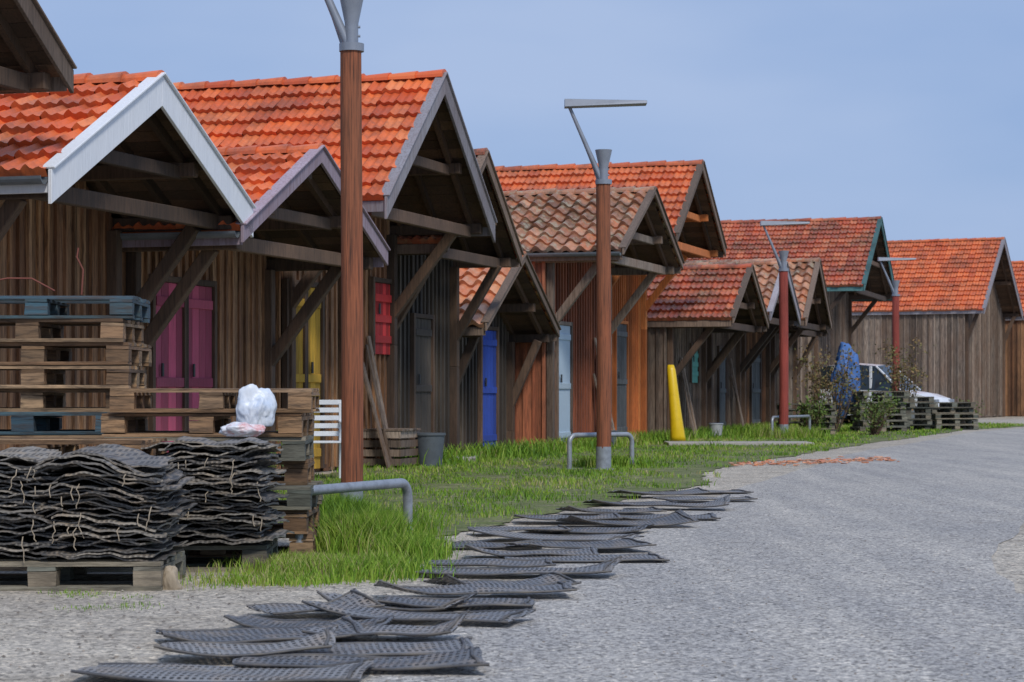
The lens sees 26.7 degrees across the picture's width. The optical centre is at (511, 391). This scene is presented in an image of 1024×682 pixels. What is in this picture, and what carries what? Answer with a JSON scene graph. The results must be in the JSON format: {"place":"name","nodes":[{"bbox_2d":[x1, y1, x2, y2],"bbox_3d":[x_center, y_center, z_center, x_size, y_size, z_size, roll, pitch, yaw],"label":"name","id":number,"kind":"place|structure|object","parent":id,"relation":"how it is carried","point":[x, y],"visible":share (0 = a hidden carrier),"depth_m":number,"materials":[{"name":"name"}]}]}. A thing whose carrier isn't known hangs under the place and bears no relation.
{"place":"outdoors","nodes":[
{"label":"outdoors","id":0,"kind":"place"},
{"bbox_2d":[0,416,1023,681],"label":"ground","id":1,"kind":"structure","parent":0,"point":[206,608],"depth_m":10.11,"materials":[{"name":"grey gravel"}]},
{"bbox_2d":[0,0,76,93],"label":"wooden oyster hut","id":2,"kind":"object","parent":1,"relation":"on","point":[35,56],"visible":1,"depth_m":17.47,"materials":[{"name":"brown wood"}]},
{"bbox_2d":[0,296,151,445],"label":"pallet stack","id":3,"kind":"object","parent":1,"relation":"on","point":[46,362],"visible":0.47,"depth_m":13.54,"materials":[{"name":"brown wood"}]},
{"bbox_2d":[0,248,83,294],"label":"iron rods","id":4,"kind":"object","parent":3,"relation":"on","point":[49,287],"visible":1,"depth_m":13.79,"materials":[{"name":"brown metal"}]},
{"bbox_2d":[0,437,166,570],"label":"pallet stack","id":5,"kind":"object","parent":1,"relation":"on","point":[65,445],"visible":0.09,"depth_m":12.10,"materials":[{"name":"brown wood"}]},
{"bbox_2d":[141,436,294,545],"bbox_3d":[-1.683,0.554,12.338,0.809,0.611,0.902,0,0,0],"label":"oyster bag pile","id":6,"kind":"object","parent":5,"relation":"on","point":[231,499],"visible":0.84,"depth_m":12.01,"materials":[{"name":"black plastic"}]},
{"bbox_2d":[219,422,265,436],"bbox_3d":[-1.567,0.216,12.548,0.270,0.087,0.219,0,0,0],"label":"plastic sack","id":7,"kind":"object","parent":6,"relation":"on","point":[238,429],"visible":1,"depth_m":12.48,"materials":[{"name":"white plastic"}]},
{"bbox_2d":[236,384,276,425],"bbox_3d":[-1.516,0.079,12.824,0.242,0.252,0.202,0,0,0],"label":"plastic sack","id":8,"kind":"object","parent":6,"relation":"on","point":[255,404],"visible":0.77,"depth_m":12.75,"materials":[{"name":"white plastic"}]},
{"bbox_2d":[0,551,185,590],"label":"pallet","id":9,"kind":"object","parent":1,"relation":"on","point":[59,573],"visible":0.87,"depth_m":10.86,"materials":[{"name":"brown wood"}]},
{"bbox_2d":[0,443,197,562],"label":"oyster bag pile","id":10,"kind":"object","parent":9,"relation":"on","point":[121,502],"visible":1,"depth_m":10.94,"materials":[{"name":"black plastic"}]},
{"bbox_2d":[0,70,255,450],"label":"wooden oyster hut","id":11,"kind":"object","parent":1,"relation":"on","point":[89,163],"visible":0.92,"depth_m":20.12,"materials":[{"name":"orange tile"}]},
{"bbox_2d":[163,565,182,589],"bbox_3d":[-1.728,0.965,10.950,0.122,0.171,0.106,0,0,0],"label":"cloth rag","id":12,"kind":"object","parent":1,"relation":"on","point":[171,581],"visible":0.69,"depth_m":10.91,"materials":[{"name":"beige fabric"}]},
{"bbox_2d":[87,538,277,571],"bbox_3d":[-1.974,0.929,12.370,1.231,0.150,0.845,0,0,0],"label":"pallet","id":13,"kind":"object","parent":1,"relation":"on","point":[260,551],"visible":0.27,"depth_m":11.99,"materials":[{"name":"brown wood"}]},
{"bbox_2d":[101,388,322,556],"bbox_3d":[-1.831,0.490,13.369,1.276,1.026,0.934,0,0,0],"label":"pallet stack","id":14,"kind":"object","parent":1,"relation":"on","point":[131,409],"visible":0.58,"depth_m":12.95,"materials":[{"name":"brown wood"}]},
{"bbox_2d":[71,657,373,681],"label":"oyster net bag","id":15,"kind":"object","parent":1,"relation":"on","point":[298,674],"visible":1,"depth_m":7.48,"materials":[{"name":"plastic"}]},
{"bbox_2d":[112,143,390,467],"bbox_3d":[-6.542,-0.843,24.578,9.465,3.687,4.223,0,0,17],"label":"wooden oyster hut","id":16,"kind":"object","parent":1,"relation":"on","point":[211,324],"visible":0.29,"depth_m":23.47,"materials":[{"name":"brown wood"}]},
{"bbox_2d":[149,274,188,451],"bbox_3d":[-3.615,-0.135,22.758,0.090,2.170,0.850,0,0,17],"label":"door","id":17,"kind":"structure","parent":16,"relation":"in","point":[165,371],"depth_m":22.73,"materials":[{"name":"pink paint"}]},
{"bbox_2d":[182,280,216,430],"bbox_3d":[-3.400,-0.135,23.460,0.090,2.170,0.820,0,0,17],"label":"door","id":18,"kind":"structure","parent":16,"relation":"in","point":[203,298],"depth_m":23.45,"materials":[{"name":"pink paint"}]},
{"bbox_2d":[156,614,364,642],"bbox_3d":[-1.004,0.951,8.621,0.821,0.066,0.406,0,0,-16],"label":"oyster net bag","id":19,"kind":"object","parent":1,"relation":"on","point":[265,634],"visible":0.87,"depth_m":8.65,"materials":[{"name":"plastic"}]},
{"bbox_2d":[223,614,393,628],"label":"oyster net bag","id":20,"kind":"object","parent":1,"relation":"on","point":[262,622],"visible":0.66,"depth_m":9.14,"materials":[{"name":"plastic"}]},
{"bbox_2d":[246,588,384,614],"bbox_3d":[-0.876,0.931,9.599,0.556,0.082,0.334,0,0,-18],"label":"oyster net bag","id":21,"kind":"object","parent":1,"relation":"on","point":[357,597],"visible":0.81,"depth_m":9.61,"materials":[{"name":"plastic"}]},
{"bbox_2d":[173,69,496,474],"bbox_3d":[-5.333,-1.528,28.517,9.465,5.056,4.340,0,0,17],"label":"wooden oyster hut","id":22,"kind":"object","parent":1,"relation":"on","point":[421,174],"visible":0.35,"depth_m":27.29,"materials":[{"name":"orange tile"}]},
{"bbox_2d":[282,278,307,468],"bbox_3d":[-2.607,-0.200,26.041,0.090,2.300,0.660,0,0,17],"label":"door","id":23,"kind":"structure","parent":22,"relation":"in","point":[300,377],"depth_m":25.75,"materials":[{"name":"yellow paint"}]},
{"bbox_2d":[303,282,324,468],"bbox_3d":[-2.447,-0.200,26.562,0.090,2.300,0.630,0,0,17],"label":"door","id":24,"kind":"structure","parent":22,"relation":"in","point":[316,324],"depth_m":26.67,"materials":[{"name":"yellow paint"}]},
{"bbox_2d":[232,636,473,659],"bbox_3d":[-0.601,0.972,8.213,0.949,0.048,0.399,0,0,-8],"label":"oyster net bag","id":25,"kind":"object","parent":1,"relation":"on","point":[408,649],"visible":0.59,"depth_m":8.25,"materials":[{"name":"plastic"}]},
{"bbox_2d":[154,624,337,657],"bbox_3d":[-0.982,0.932,8.060,0.723,0.077,0.343,0,0,-13],"label":"oyster net bag","id":26,"kind":"object","parent":25,"relation":"on","point":[325,641],"visible":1,"depth_m":8.05,"materials":[{"name":"plastic"}]},
{"bbox_2d":[232,646,489,670],"bbox_3d":[-0.547,0.951,7.743,0.961,0.066,0.328,0,0,4],"label":"oyster net bag","id":27,"kind":"object","parent":1,"relation":"on","point":[450,659],"visible":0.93,"depth_m":7.72,"materials":[{"name":"plastic"}]},
{"bbox_2d":[317,591,477,611],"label":"oyster net bag","id":28,"kind":"object","parent":1,"relation":"on","point":[328,596],"visible":0.5,"depth_m":9.81,"materials":[{"name":"plastic"}]},
{"bbox_2d":[301,600,535,623],"bbox_3d":[-0.399,0.938,9.346,0.965,0.092,0.348,0,0,11],"label":"oyster net bag","id":29,"kind":"object","parent":1,"relation":"on","point":[508,616],"visible":0.97,"depth_m":9.31,"materials":[{"name":"plastic"}]},
{"bbox_2d":[397,148,523,452],"bbox_3d":[-4.564,-1.238,32.045,8.865,4.477,3.615,0,0,17],"label":"wooden oyster hut","id":30,"kind":"object","parent":1,"relation":"on","point":[431,328],"visible":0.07,"depth_m":31.44,"materials":[{"name":"brown wood"}]},
{"bbox_2d":[410,313,434,447],"bbox_3d":[-1.282,-0.085,31.038,0.090,2.070,0.890,0,0,17],"label":"door","id":31,"kind":"structure","parent":30,"relation":"in","point":[422,331],"depth_m":31.02,"materials":[{"name":"grey wood"}]},
{"bbox_2d":[374,580,576,595],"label":"oyster net bag","id":32,"kind":"object","parent":1,"relation":"on","point":[439,590],"visible":1,"depth_m":10.37,"materials":[{"name":"plastic"}]},
{"bbox_2d":[429,558,555,567],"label":"oyster net bag","id":33,"kind":"object","parent":1,"relation":"on","point":[493,562],"visible":0.94,"depth_m":12.04,"materials":[{"name":"plastic"}]},
{"bbox_2d":[452,538,542,548],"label":"oyster net bag","id":34,"kind":"object","parent":1,"relation":"on","point":[489,545],"visible":0.56,"depth_m":13.85,"materials":[{"name":"plastic"}]},
{"bbox_2d":[459,251,560,449],"bbox_3d":[-3.447,-0.624,35.598,7.715,3.247,4.166,0,0,17],"label":"wooden oyster hut","id":35,"kind":"object","parent":1,"relation":"on","point":[514,308],"visible":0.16,"depth_m":35.20,"materials":[{"name":"brown wood"}]},
{"bbox_2d":[477,326,498,446],"bbox_3d":[-0.377,-0.060,35.180,0.090,2.020,0.940,0,0,17],"label":"door","id":36,"kind":"structure","parent":35,"relation":"in","point":[488,345],"depth_m":35.16,"materials":[{"name":"blue paint"}]},
{"bbox_2d":[416,555,621,575],"bbox_3d":[0.041,0.938,11.660,1.092,0.093,0.333,0,0,6],"label":"oyster net bag","id":37,"kind":"object","parent":1,"relation":"on","point":[563,571],"visible":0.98,"depth_m":11.61,"materials":[{"name":"plastic"}]},
{"bbox_2d":[467,525,571,531],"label":"oyster net bag","id":38,"kind":"object","parent":1,"relation":"on","point":[523,528],"visible":0.88,"depth_m":15.12,"materials":[{"name":"plastic"}]},
{"bbox_2d":[465,544,599,556],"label":"oyster net bag","id":39,"kind":"object","parent":1,"relation":"on","point":[592,551],"visible":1,"depth_m":12.96,"materials":[{"name":"plastic"}]},
{"bbox_2d":[468,528,643,540],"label":"oyster net bag","id":40,"kind":"object","parent":1,"relation":"on","point":[555,537],"visible":0.93,"depth_m":14.35,"materials":[{"name":"plastic"}]},
{"bbox_2d":[514,511,622,519],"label":"oyster net bag","id":41,"kind":"object","parent":1,"relation":"on","point":[555,517],"visible":0.79,"depth_m":16.35,"materials":[{"name":"plastic"}]},
{"bbox_2d":[503,186,684,445],"bbox_3d":[-1.968,-1.323,39.478,9.465,4.647,4.693,0,0,17],"label":"wooden oyster hut","id":42,"kind":"object","parent":1,"relation":"on","point":[555,229],"visible":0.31,"depth_m":37.64,"materials":[{"name":"wood"}]},
{"bbox_2d":[555,321,572,440],"bbox_3d":[0.900,-0.135,37.466,0.090,2.170,0.960,0,0,17],"label":"door","id":43,"kind":"structure","parent":42,"relation":"in","point":[564,343],"depth_m":37.48,"materials":[{"name":"blue paint"}]},
{"bbox_2d":[495,159,726,434],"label":"wooden oyster hut","id":44,"kind":"object","parent":1,"relation":"on","point":[684,187],"visible":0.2,"depth_m":43.08,"materials":[{"name":"orange tile"}]},
{"bbox_2d":[613,321,628,431],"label":"door","id":45,"kind":"structure","parent":44,"relation":"in","point":[621,334],"depth_m":43.00,"materials":[{"name":"grey paint"}]},
{"bbox_2d":[556,505,666,512],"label":"oyster net bag","id":46,"kind":"object","parent":1,"relation":"on","point":[600,510],"visible":0.98,"depth_m":17.52,"materials":[{"name":"plastic"}]},
{"bbox_2d":[583,499,676,505],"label":"oyster net bag","id":47,"kind":"object","parent":1,"relation":"on","point":[594,501],"visible":0.7,"depth_m":18.96,"materials":[{"name":"plastic"}]},
{"bbox_2d":[599,513,720,519],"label":"oyster net bag","id":48,"kind":"object","parent":1,"relation":"on","point":[644,517],"visible":0.61,"depth_m":16.86,"materials":[{"name":"plastic"}]},
{"bbox_2d":[607,487,713,494],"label":"oyster net bag","id":49,"kind":"object","parent":1,"relation":"on","point":[689,492],"visible":1,"depth_m":20.34,"materials":[{"name":"plastic"}]},
{"bbox_2d":[649,489,753,493],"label":"oyster net bag","id":50,"kind":"object","parent":1,"relation":"on","point":[735,491],"visible":0.52,"depth_m":21.09,"materials":[{"name":"plastic"}]},
{"bbox_2d":[653,496,757,500],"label":"oyster net bag","id":51,"kind":"object","parent":1,"relation":"on","point":[689,498],"visible":0.91,"depth_m":19.49,"materials":[{"name":"plastic"}]},
{"bbox_2d":[647,263,769,433],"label":"wooden oyster hut","id":52,"kind":"object","parent":1,"relation":"on","point":[691,309],"visible":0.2,"depth_m":45.91,"materials":[{"name":"brown wood"}]},
{"bbox_2d":[683,260,801,427],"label":"wooden oyster hut","id":53,"kind":"object","parent":1,"relation":"on","point":[722,406],"visible":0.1,"depth_m":50.63,"materials":[{"name":"wood"}]},
{"bbox_2d":[717,346,726,426],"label":"door","id":54,"kind":"structure","parent":53,"relation":"in","point":[722,370],"depth_m":50.58,"materials":[{"name":"grey paint"}]},
{"bbox_2d":[685,257,832,424],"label":"wooden oyster hut","id":55,"kind":"object","parent":1,"relation":"on","point":[808,278],"visible":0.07,"depth_m":54.45,"materials":[{"name":"wood"}]},
{"bbox_2d":[749,349,760,424],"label":"door","id":56,"kind":"structure","parent":55,"relation":"in","point":[755,369],"depth_m":54.57,"materials":[{"name":"grey paint"}]},
{"bbox_2d":[687,216,893,422],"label":"wooden oyster hut","id":57,"kind":"object","parent":1,"relation":"on","point":[849,251],"visible":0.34,"depth_m":66.24,"materials":[{"name":"tile"}]},
{"bbox_2d":[771,330,827,421],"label":"wooden oyster hut","id":58,"kind":"object","parent":1,"relation":"on","point":[792,357],"visible":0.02,"depth_m":59.71,"materials":[{"name":"brown wood"}]},
{"bbox_2d":[852,237,1023,417],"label":"wooden oyster hut","id":59,"kind":"object","parent":1,"relation":"on","point":[959,302],"visible":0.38,"depth_m":81.82,"materials":[{"name":"orange tile"}]},
{"bbox_2d":[1005,260,1023,415],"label":"wooden oyster hut","id":60,"kind":"object","parent":1,"relation":"on","point":[1014,374],"visible":0.06,"depth_m":87.68,"materials":[{"name":"brown wood"}]},
{"bbox_2d":[37,0,1023,260],"label":"sky","id":61,"kind":"structure","parent":0,"point":[909,114],"materials":[{"name":"blue"}]},
{"bbox_2d":[38,419,1023,610],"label":"grass verge ground","id":62,"kind":"structure","parent":0,"point":[548,507],"depth_m":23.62,"materials":[{"name":"green plant"}]},
{"bbox_2d":[313,400,340,477],"bbox_3d":[-2.148,0.546,24.567,0.480,0.908,0.468,0,0,-9],"label":"white garden chair","id":63,"kind":"object","parent":62,"relation":"on","point":[329,417],"visible":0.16,"depth_m":24.78,"materials":[{"name":"plastic"}]},
{"bbox_2d":[324,0,363,500],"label":"street lamp","id":64,"kind":"object","parent":62,"relation":"on","point":[351,48],"visible":0.87,"depth_m":16.63,"materials":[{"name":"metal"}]},
{"bbox_2d":[294,478,412,542],"bbox_3d":[-0.985,0.809,13.650,0.140,0.482,1.565,0,0,24],"label":"protection hoop","id":65,"kind":"object","parent":62,"relation":"on","point":[401,483],"visible":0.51,"depth_m":13.76,"materials":[{"name":"metal"}]},
{"bbox_2d":[363,336,393,468],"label":"leaning planks","id":66,"kind":"object","parent":62,"relation":"on","point":[386,449],"visible":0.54,"depth_m":28.20,"materials":[{"name":"brown wood"}]},
{"bbox_2d":[363,428,420,465],"bbox_3d":[-1.597,0.725,28.565,0.580,0.480,0.735,0,0,17],"label":"wooden crate","id":67,"kind":"object","parent":62,"relation":"on","point":[397,433],"visible":0.94,"depth_m":28.27,"materials":[{"name":"brown wood"}]},
{"bbox_2d":[415,433,445,465],"bbox_3d":[-1.100,0.775,28.900,0.430,0.450,0.423,0,0,0],"label":"rubbish bin","id":68,"kind":"object","parent":62,"relation":"on","point":[432,444],"visible":0.87,"depth_m":28.74,"materials":[{"name":"grey plastic"}]},
{"bbox_2d":[456,456,475,461],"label":"concrete slab","id":69,"kind":"structure","parent":62,"relation":"on","point":[471,457],"depth_m":30.60,"materials":[{"name":"grey concrete"}]},
{"bbox_2d":[567,432,633,468],"bbox_3d":[1.160,0.789,28.150,1.231,0.522,0.140,0,0,-40],"label":"protection hoop","id":70,"kind":"object","parent":62,"relation":"on","point":[572,436],"visible":0.75,"depth_m":27.98,"materials":[{"name":"metal"}]},
{"bbox_2d":[593,338,616,437],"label":"leaning planks","id":71,"kind":"object","parent":62,"relation":"on","point":[595,381],"visible":0.29,"depth_m":39.40,"materials":[{"name":"brown wood"}]},
{"bbox_2d":[564,99,646,469],"bbox_3d":[1.195,-1.367,27.600,1.050,4.735,0.304,0,0,0],"label":"street lamp","id":72,"kind":"object","parent":62,"relation":"on","point":[603,182],"visible":0.94,"depth_m":27.52,"materials":[{"name":"metal"}]},
{"bbox_2d":[611,430,617,446],"bbox_3d":[1.724,0.845,38.667,0.330,0.310,0.330,0,0,0],"label":"plastic bucket","id":73,"kind":"object","parent":62,"relation":"on","point":[613,440],"visible":0.29,"depth_m":38.56,"materials":[{"name":"grey plastic"}]},
{"bbox_2d":[667,365,685,440],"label":"yellow plastic chute","id":74,"kind":"object","parent":62,"relation":"on","point":[677,432],"visible":0.9,"depth_m":42.20,"materials":[{"name":"yellow plastic"}]},
{"bbox_2d":[679,357,697,436],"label":"leaning planks","id":75,"kind":"object","parent":62,"relation":"on","point":[692,417],"visible":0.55,"depth_m":46.23,"materials":[{"name":"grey wood"}]},
{"bbox_2d":[708,423,723,435],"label":"plastic bucket","id":76,"kind":"object","parent":62,"relation":"on","point":[717,426],"visible":0.82,"depth_m":47.12,"materials":[{"name":"white plastic"}]},
{"bbox_2d":[730,358,744,427],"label":"leaning planks","id":77,"kind":"object","parent":62,"relation":"on","point":[733,380],"visible":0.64,"depth_m":51.45,"materials":[{"name":"brown wood"}]},
{"bbox_2d":[664,441,813,444],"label":"concrete slab","id":78,"kind":"structure","parent":62,"relation":"on","point":[734,442],"depth_m":40.05,"materials":[{"name":"grey concrete"}]},
{"bbox_2d":[760,221,809,433],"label":"street lamp","id":79,"kind":"object","parent":62,"relation":"on","point":[783,270],"visible":0.93,"depth_m":46.52,"materials":[{"name":"metal"}]},
{"bbox_2d":[771,415,810,434],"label":"protection hoop","id":80,"kind":"object","parent":62,"relation":"on","point":[792,416],"visible":0.69,"depth_m":47.88,"materials":[{"name":"metal"}]},
{"bbox_2d":[776,403,836,434],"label":"pallet stack","id":81,"kind":"object","parent":62,"relation":"on","point":[832,421],"visible":0.43,"depth_m":49.64,"materials":[{"name":"grey wood"}]},
{"bbox_2d":[788,389,836,429],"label":"shrub","id":82,"kind":"object","parent":62,"relation":"on","point":[816,416],"visible":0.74,"depth_m":49.39,"materials":[{"name":"green plant"}]},
{"bbox_2d":[792,344,881,432],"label":"shrub","id":83,"kind":"object","parent":62,"relation":"on","point":[844,377],"visible":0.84,"depth_m":50.47,"materials":[{"name":"green plant"}]},
{"bbox_2d":[830,342,859,418],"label":"blue tarp bundle","id":84,"kind":"object","parent":62,"relation":"on","point":[855,359],"visible":0.55,"depth_m":53.80,"materials":[{"name":"blue plastic"}]},
{"bbox_2d":[848,391,909,431],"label":"pallet stack","id":85,"kind":"object","parent":62,"relation":"on","point":[900,419],"visible":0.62,"depth_m":53.25,"materials":[{"name":"brown wood"}]},
{"bbox_2d":[852,382,908,434],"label":"shrub","id":86,"kind":"object","parent":62,"relation":"on","point":[874,429],"visible":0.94,"depth_m":49.52,"materials":[{"name":"green plant"}]},
{"bbox_2d":[819,363,953,423],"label":"parked white van","id":87,"kind":"object","parent":62,"relation":"on","point":[872,384],"visible":0.2,"depth_m":63.81,"materials":[{"name":"paint"}]},
{"bbox_2d":[867,394,906,430],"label":"shrub","id":88,"kind":"object","parent":62,"relation":"on","point":[890,418],"visible":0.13,"depth_m":53.90,"materials":[{"name":"green plant"}]},
{"bbox_2d":[877,257,915,390],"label":"street lamp","id":89,"kind":"object","parent":62,"relation":"on","point":[895,311],"visible":0.6,"depth_m":60.42,"materials":[{"name":"metal"}]},
{"bbox_2d":[875,337,928,412],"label":"shrub","id":90,"kind":"object","parent":62,"relation":"on","point":[903,379],"visible":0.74,"depth_m":58.36,"materials":[{"name":"green plant"}]},
{"bbox_2d":[888,397,934,429],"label":"pallet stack","id":91,"kind":"object","parent":62,"relation":"on","point":[922,409],"visible":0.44,"depth_m":55.41,"materials":[{"name":"grey wood"}]},
{"bbox_2d":[926,402,978,429],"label":"pallet stack","id":92,"kind":"object","parent":62,"relation":"on","point":[951,420],"visible":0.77,"depth_m":56.47,"materials":[{"name":"grey wood"}]},
{"bbox_2d":[949,396,985,427],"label":"shrub","id":93,"kind":"object","parent":62,"relation":"on","point":[974,409],"visible":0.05,"depth_m":59.46,"materials":[{"name":"green plant"}]},
{"bbox_2d":[344,428,1023,681],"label":"road","id":94,"kind":"structure","parent":0,"point":[947,481],"depth_m":10.61,"materials":[{"name":"grey asphalt"}]},
{"bbox_2d":[302,610,469,636],"bbox_3d":[-0.502,0.927,8.661,0.622,0.089,0.317,0,0,9],"label":"oyster net bag","id":95,"kind":"object","parent":94,"relation":"on","point":[452,625],"visible":0.82,"depth_m":8.59,"materials":[{"name":"plastic"}]},
{"bbox_2d":[378,596,534,607],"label":"oyster net bag","id":96,"kind":"object","parent":94,"relation":"on","point":[428,601],"visible":0.97,"depth_m":9.92,"materials":[{"name":"plastic"}]},
{"bbox_2d":[423,572,581,588],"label":"oyster net bag","id":97,"kind":"object","parent":94,"relation":"on","point":[450,579],"visible":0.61,"depth_m":11.08,"materials":[{"name":"plastic"}]},
{"bbox_2d":[504,537,656,548],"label":"oyster net bag","id":98,"kind":"object","parent":94,"relation":"on","point":[621,543],"visible":0.98,"depth_m":13.46,"materials":[{"name":"plastic"}]},
{"bbox_2d":[510,524,653,533],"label":"oyster net bag","id":99,"kind":"object","parent":94,"relation":"on","point":[602,530],"visible":0.78,"depth_m":15.15,"materials":[{"name":"plastic"}]},
{"bbox_2d":[498,552,669,562],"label":"oyster net bag","id":100,"kind":"object","parent":94,"relation":"on","point":[604,558],"visible":0.84,"depth_m":12.70,"materials":[{"name":"plastic"}]},
{"bbox_2d":[556,509,698,525],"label":"oyster net bag","id":101,"kind":"object","parent":94,"relation":"on","point":[683,517],"visible":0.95,"depth_m":15.95,"materials":[{"name":"plastic"}]},
{"bbox_2d":[623,494,729,507],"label":"oyster net bag","id":102,"kind":"object","parent":94,"relation":"on","point":[719,503],"visible":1,"depth_m":18.19,"materials":[{"name":"plastic"}]},
{"bbox_2d":[729,456,899,465],"bbox_3d":[4.477,0.984,30.799,1.834,0.032,4.845,0,0,39],"label":"broken tile rubble","id":103,"kind":"object","parent":94,"relation":"on","point":[821,461],"visible":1,"depth_m":30.49,"materials":[{"name":"orange tile"}]}
]}

